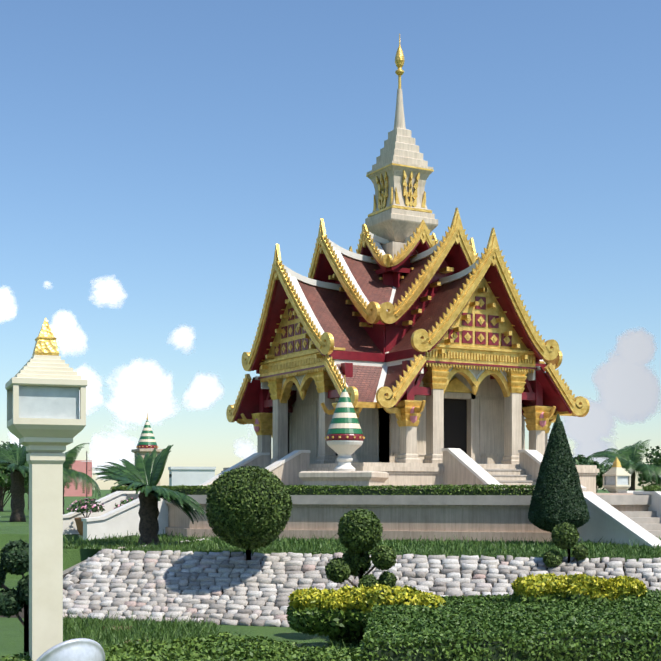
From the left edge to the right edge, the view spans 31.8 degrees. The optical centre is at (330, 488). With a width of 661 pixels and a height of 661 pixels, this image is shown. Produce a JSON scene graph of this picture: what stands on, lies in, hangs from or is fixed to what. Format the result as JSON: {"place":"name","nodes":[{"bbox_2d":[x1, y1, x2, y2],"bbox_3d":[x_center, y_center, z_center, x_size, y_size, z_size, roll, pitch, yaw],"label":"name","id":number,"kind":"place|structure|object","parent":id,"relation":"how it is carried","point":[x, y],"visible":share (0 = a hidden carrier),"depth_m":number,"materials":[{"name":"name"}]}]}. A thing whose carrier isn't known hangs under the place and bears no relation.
{"place":"outdoors","nodes":[
{"label":"outdoors","id":0,"kind":"place"},
{"bbox_2d":[21,608,362,652],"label":"grass","id":1,"kind":"structure","parent":0,"point":[84,628],"depth_m":22.13,"materials":[{"name":"green plant"}]},
{"bbox_2d":[0,489,643,660],"bbox_3d":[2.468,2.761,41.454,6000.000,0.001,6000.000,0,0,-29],"label":"ground","id":2,"kind":"structure","parent":0,"point":[11,638],"depth_m":22.46,"materials":[{"name":"green plant"}]},
{"bbox_2d":[0,441,24,465],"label":"tree","id":3,"kind":"object","parent":2,"relation":"on","point":[10,445],"depth_m":99.61,"materials":[{"name":"green plant"}]},
{"bbox_2d":[0,539,28,655],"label":"topiary","id":4,"kind":"object","parent":2,"relation":"on","point":[14,556],"visible":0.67,"depth_m":14.86,"materials":[{"name":"green plant"}]},
{"bbox_2d":[0,465,28,511],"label":"tree","id":5,"kind":"object","parent":2,"relation":"on","point":[5,479],"visible":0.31,"depth_m":73.46,"materials":[{"name":"green plant"}]},
{"bbox_2d":[5,318,87,660],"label":"lamp post","id":6,"kind":"object","parent":2,"relation":"on","point":[44,385],"visible":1,"depth_m":12.79,"materials":[{"name":"beige concrete"}]},
{"bbox_2d":[36,638,105,660],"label":"garden spotlight","id":7,"kind":"object","parent":2,"relation":"on","point":[81,649],"visible":1,"depth_m":6.37,"materials":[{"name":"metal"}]},
{"bbox_2d":[64,451,215,497],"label":"buildings","id":8,"kind":"structure","parent":2,"relation":"on","point":[189,476],"depth_m":324.86,"materials":[{"name":"white"}]},
{"bbox_2d":[131,449,162,485],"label":"urn","id":9,"kind":"object","parent":2,"relation":"on","point":[142,452],"visible":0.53,"depth_m":93.63,"materials":[{"name":"stone"}]},
{"bbox_2d":[136,413,157,448],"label":"striped spire ornament","id":10,"kind":"object","parent":9,"relation":"on","point":[147,440],"visible":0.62,"depth_m":93.89,"materials":[{"name":"white paint"}]},
{"bbox_2d":[0,631,361,660],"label":"hedge","id":11,"kind":"object","parent":2,"relation":"on","point":[221,647],"visible":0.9,"depth_m":13.52,"materials":[{"name":"green plant"}]},
{"bbox_2d":[325,508,396,637],"bbox_3d":[0.570,1.574,21.012,1.292,2.444,0.916,0,0,14],"label":"topiary","id":12,"kind":"object","parent":2,"relation":"on","point":[360,530],"visible":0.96,"depth_m":20.78,"materials":[{"name":"green plant"}]},
{"bbox_2d":[63,538,660,626],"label":"stone retaining wall","id":13,"kind":"structure","parent":2,"relation":"on","point":[197,574],"depth_m":24.42,"materials":[{"name":"stone"}]},
{"bbox_2d":[63,491,660,562],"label":"podium","id":14,"kind":"object","parent":2,"relation":"on","point":[622,517],"visible":0.42,"depth_m":31.88,"materials":[{"name":"stone"}]},
{"bbox_2d":[66,498,104,534],"bbox_3d":[-7.643,0.878,36.468,1.252,1.165,1.207,0,0,-29],"label":"potted plant","id":15,"kind":"object","parent":14,"relation":"on","point":[88,504],"visible":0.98,"depth_m":36.27,"materials":[{"name":"green plant"}]},
{"bbox_2d":[299,375,388,488],"bbox_3d":[0.421,-1.451,34.273,2.160,3.823,2.160,0,0,16],"label":"phan phum","id":16,"kind":"object","parent":14,"relation":"on","point":[344,437],"visible":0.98,"depth_m":33.85,"materials":[{"name":"white paint"}]},
{"bbox_2d":[110,484,660,494],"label":"hedge","id":17,"kind":"object","parent":14,"relation":"on","point":[433,489],"visible":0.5,"depth_m":32.17,"materials":[{"name":"green plant"}]},
{"bbox_2d":[199,33,598,493],"bbox_3d":[2.468,-7.869,41.454,13.893,16.740,13.968,0,0,13],"label":"shrine","id":18,"kind":"object","parent":14,"relation":"on","point":[442,356],"visible":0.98,"depth_m":38.33,"materials":[{"name":"tile"}]},
{"bbox_2d":[359,589,660,660],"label":"hedge","id":19,"kind":"object","parent":2,"relation":"on","point":[489,627],"visible":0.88,"depth_m":15.90,"materials":[{"name":"green plant"}]},
{"bbox_2d":[286,583,445,642],"bbox_3d":[0.660,2.138,19.874,2.838,1.109,1.369,0,0,16],"label":"yellow shrub","id":20,"kind":"object","parent":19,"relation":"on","point":[343,613],"visible":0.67,"depth_m":19.60,"materials":[{"name":"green plant"}]},
{"bbox_2d":[510,573,646,606],"bbox_3d":[4.342,1.947,20.423,2.419,0.981,1.024,0,0,9],"label":"yellow shrub","id":21,"kind":"object","parent":19,"relation":"on","point":[546,587],"visible":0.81,"depth_m":20.14,"materials":[{"name":"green plant"}]},
{"bbox_2d":[573,454,601,466],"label":"tree","id":22,"kind":"object","parent":2,"relation":"on","point":[579,457],"visible":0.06,"depth_m":94.06,"materials":[{"name":"green plant"}]},
{"bbox_2d":[575,459,606,492],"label":"tree","id":23,"kind":"object","parent":2,"relation":"on","point":[599,480],"visible":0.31,"depth_m":79.34,"materials":[{"name":"green plant"}]},
{"bbox_2d":[597,463,626,490],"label":"tree","id":24,"kind":"object","parent":2,"relation":"on","point":[609,467],"visible":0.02,"depth_m":169.92,"materials":[{"name":"green plant"}]},
{"bbox_2d":[582,440,660,490],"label":"palm","id":25,"kind":"object","parent":2,"relation":"on","point":[628,457],"visible":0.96,"depth_m":74.63,"materials":[{"name":"green plant"}]},
{"bbox_2d":[638,446,660,486],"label":"tree","id":26,"kind":"object","parent":2,"relation":"on","point":[656,461],"visible":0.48,"depth_m":90.41,"materials":[{"name":"green plant"}]},
{"bbox_2d":[0,508,658,626],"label":"lawn terrace","id":27,"kind":"structure","parent":0,"point":[17,531],"depth_m":36.03,"materials":[{"name":"green plant"}]},
{"bbox_2d":[0,442,64,521],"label":"palm tree","id":28,"kind":"object","parent":27,"relation":"on","point":[14,458],"visible":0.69,"depth_m":51.17,"materials":[{"name":"green plant"}]},
{"bbox_2d":[24,443,100,514],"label":"palm","id":29,"kind":"object","parent":27,"relation":"on","point":[70,456],"visible":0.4,"depth_m":59.03,"materials":[{"name":"green plant"}]},
{"bbox_2d":[114,497,133,508],"bbox_3d":[-6.228,0.864,36.507,1.177,1.194,1.183,0,0,-29],"label":"potted plant","id":30,"kind":"object","parent":27,"relation":"on","point":[123,502],"visible":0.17,"depth_m":36.34,"materials":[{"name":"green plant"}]},
{"bbox_2d":[89,445,205,544],"bbox_3d":[-4.555,0.168,29.178,2.916,2.585,2.778,0,0,-29],"label":"palm tree","id":31,"kind":"object","parent":27,"relation":"on","point":[142,475],"visible":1,"depth_m":29.29,"materials":[{"name":"green plant"}]},
{"bbox_2d":[205,465,292,559],"bbox_3d":[-1.729,0.509,24.709,1.868,2.023,1.848,0,0,-29],"label":"round bush","id":32,"kind":"object","parent":27,"relation":"on","point":[250,507],"visible":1,"depth_m":24.11,"materials":[{"name":"green plant"}]},
{"bbox_2d":[528,414,589,532],"bbox_3d":[5.815,-0.223,29.566,1.563,3.367,1.581,0,0,-29],"label":"cone topiary","id":33,"kind":"object","parent":27,"relation":"on","point":[557,497],"visible":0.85,"depth_m":29.15,"materials":[{"name":"green plant"}]},
{"bbox_2d":[543,522,588,567],"bbox_3d":[4.909,1.388,23.515,1.216,1.416,0.572,0,0,11],"label":"topiary","id":34,"kind":"object","parent":27,"relation":"on","point":[565,535],"visible":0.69,"depth_m":23.43,"materials":[{"name":"green plant"}]},
{"bbox_2d":[602,457,630,492],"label":"lamp","id":35,"kind":"object","parent":27,"relation":"on","point":[615,477],"visible":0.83,"depth_m":45.42,"materials":[{"name":"stone"}]},
{"bbox_2d":[0,275,660,479],"bbox_3d":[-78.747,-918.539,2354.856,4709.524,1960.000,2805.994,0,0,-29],"label":"cloud","id":36,"kind":"structure","parent":0,"point":[625,381],"depth_m":3425.30,"materials":[{"name":"white"}]},
{"bbox_2d":[0,0,660,489],"label":"sky","id":37,"kind":"structure","parent":0,"point":[167,149],"materials":[{"name":"blue"}]},
{"bbox_2d":[63,529,660,560],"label":"lawn grass","id":38,"kind":"structure","parent":0,"point":[529,549],"depth_m":27.64,"materials":[{"name":"green plant"}]}
]}

